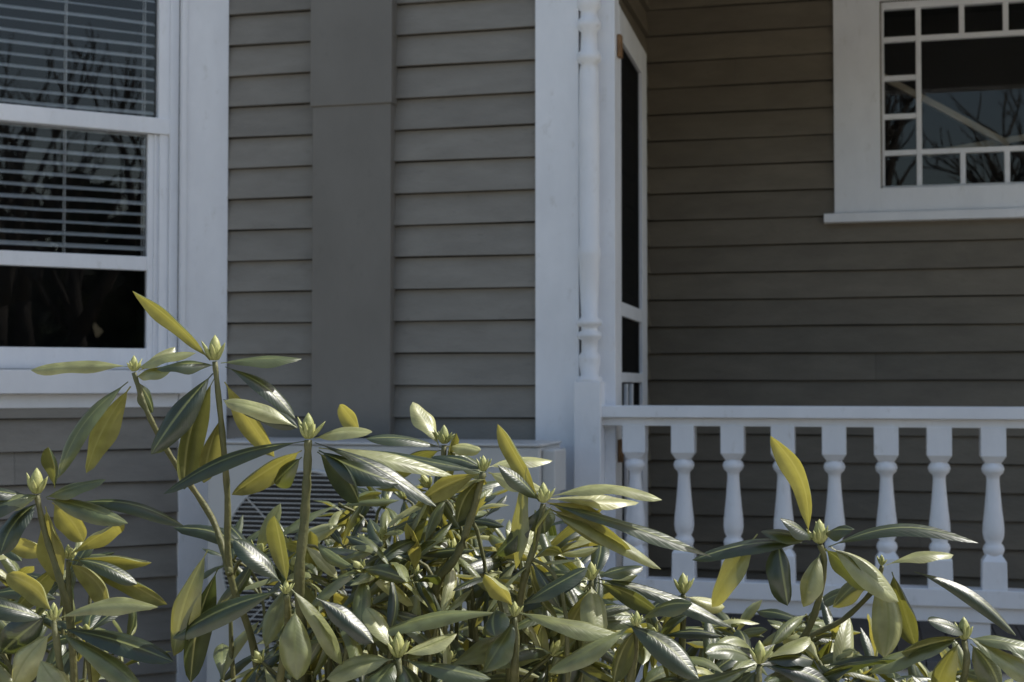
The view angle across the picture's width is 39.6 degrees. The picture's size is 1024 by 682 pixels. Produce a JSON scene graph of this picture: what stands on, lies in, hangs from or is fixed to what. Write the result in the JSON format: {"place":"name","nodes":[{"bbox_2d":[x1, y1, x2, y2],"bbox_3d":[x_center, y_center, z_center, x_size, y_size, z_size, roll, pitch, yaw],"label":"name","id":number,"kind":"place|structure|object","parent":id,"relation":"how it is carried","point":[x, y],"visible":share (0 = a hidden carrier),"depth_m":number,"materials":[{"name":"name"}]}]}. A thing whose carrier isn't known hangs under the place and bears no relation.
{"place":"outdoors","nodes":[
{"label":"outdoors","id":0,"kind":"place"},
{"bbox_2d":[0,0,154,255],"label":"window blinds","id":1,"kind":"object","parent":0,"point":[65,187],"depth_m":5.08,"materials":[{"name":"white plastic"}]},
{"bbox_2d":[0,0,1023,369],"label":"dark rooms","id":2,"kind":"object","parent":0,"point":[980,82],"visible":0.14,"depth_m":5.67,"materials":[{"name":"black"}]},
{"bbox_2d":[884,73,1023,156],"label":"stair handrail","id":3,"kind":"object","parent":2,"relation":"on","point":[996,139],"visible":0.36,"depth_m":6.10,"materials":[{"name":"white wood"}]},
{"label":"lawn","id":4,"kind":"structure","parent":0,"visible":0},
{"label":"mulch bed","id":5,"kind":"object","parent":4,"relation":"on","visible":0},
{"bbox_2d":[0,447,183,681],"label":"rhododendron bush","id":6,"kind":"object","parent":5,"relation":"on","point":[24,627],"visible":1,"depth_m":1.98,"materials":[{"name":"green plant"}]},
{"bbox_2d":[31,291,1023,681],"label":"rhododendron bush","id":7,"kind":"object","parent":5,"relation":"on","point":[537,601],"visible":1,"depth_m":2.00,"materials":[{"name":"green plant"}]},
{"bbox_3d":[-1.652,1.480,4.995,3.879,0.350,0.648,0,-2,0],"label":"foundation","id":8,"kind":"object","parent":5,"relation":"on","visible":0},
{"bbox_2d":[207,437,565,681],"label":"air conditioner unit","id":9,"kind":"object","parent":8,"relation":"on","point":[254,509],"visible":0.23,"depth_m":4.73,"materials":[{"name":"metal"}]},
{"bbox_2d":[0,0,1023,674],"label":"wall sheathing","id":10,"kind":"object","parent":8,"relation":"on","point":[580,304],"depth_m":5.88,"materials":[{"name":"grey wood"}]},
{"bbox_2d":[0,0,534,681],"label":"wall clapboards","id":11,"kind":"structure","parent":10,"relation":"attached to","point":[470,396],"depth_m":5.08,"materials":[{"name":"grey paint"}]},
{"bbox_2d":[310,0,397,436],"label":"gray pilaster","id":12,"kind":"object","parent":10,"relation":"attached to","point":[353,77],"visible":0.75,"depth_m":5.10,"materials":[{"name":"paint"}]},
{"bbox_2d":[0,0,1023,681],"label":"white trim","id":13,"kind":"structure","parent":10,"relation":"attached to","point":[184,130],"depth_m":5.16,"materials":[{"name":"paint"}]},
{"bbox_2d":[577,0,601,381],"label":"turned post shafts","id":14,"kind":"object","parent":13,"relation":"attached to","point":[589,323],"visible":0.99,"depth_m":4.89,"materials":[{"name":"white paint"}]},
{"bbox_2d":[617,34,623,461],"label":"door hinges","id":15,"kind":"object","parent":13,"relation":"attached to","point":[620,56],"depth_m":4.99,"materials":[{"name":"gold metal"}]},
{"bbox_2d":[619,0,1023,587],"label":"porch clapboards","id":16,"kind":"object","parent":10,"relation":"attached to","point":[853,379],"visible":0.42,"depth_m":6.09,"materials":[{"name":"grey wood"}]},
{"bbox_2d":[615,612,1023,673],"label":"porch floor","id":17,"kind":"structure","parent":8,"relation":"on","point":[926,629],"depth_m":5.09,"materials":[{"name":"paint"}]},
{"bbox_2d":[619,5,647,613],"bbox_3d":[0.449,-0.077,5.401,0.032,2.217,0.787,0,-2,12],"label":"screen door frame","id":18,"kind":"object","parent":17,"relation":"on","point":[634,50],"visible":0.44,"depth_m":5.63,"materials":[{"name":"white wood"}]},
{"bbox_2d":[621,49,638,565],"bbox_3d":[0.439,-0.123,5.354,0.004,1.907,0.587,0,-2,12],"label":"screen door mesh","id":19,"kind":"object","parent":18,"relation":"in","point":[630,187],"depth_m":5.40,"materials":[{"name":"black metal"}]},
{"bbox_2d":[601,405,1023,659],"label":"porch railing","id":20,"kind":"object","parent":17,"relation":"on","point":[994,591],"visible":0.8,"depth_m":4.68,"materials":[{"name":"white wood"}]}
]}

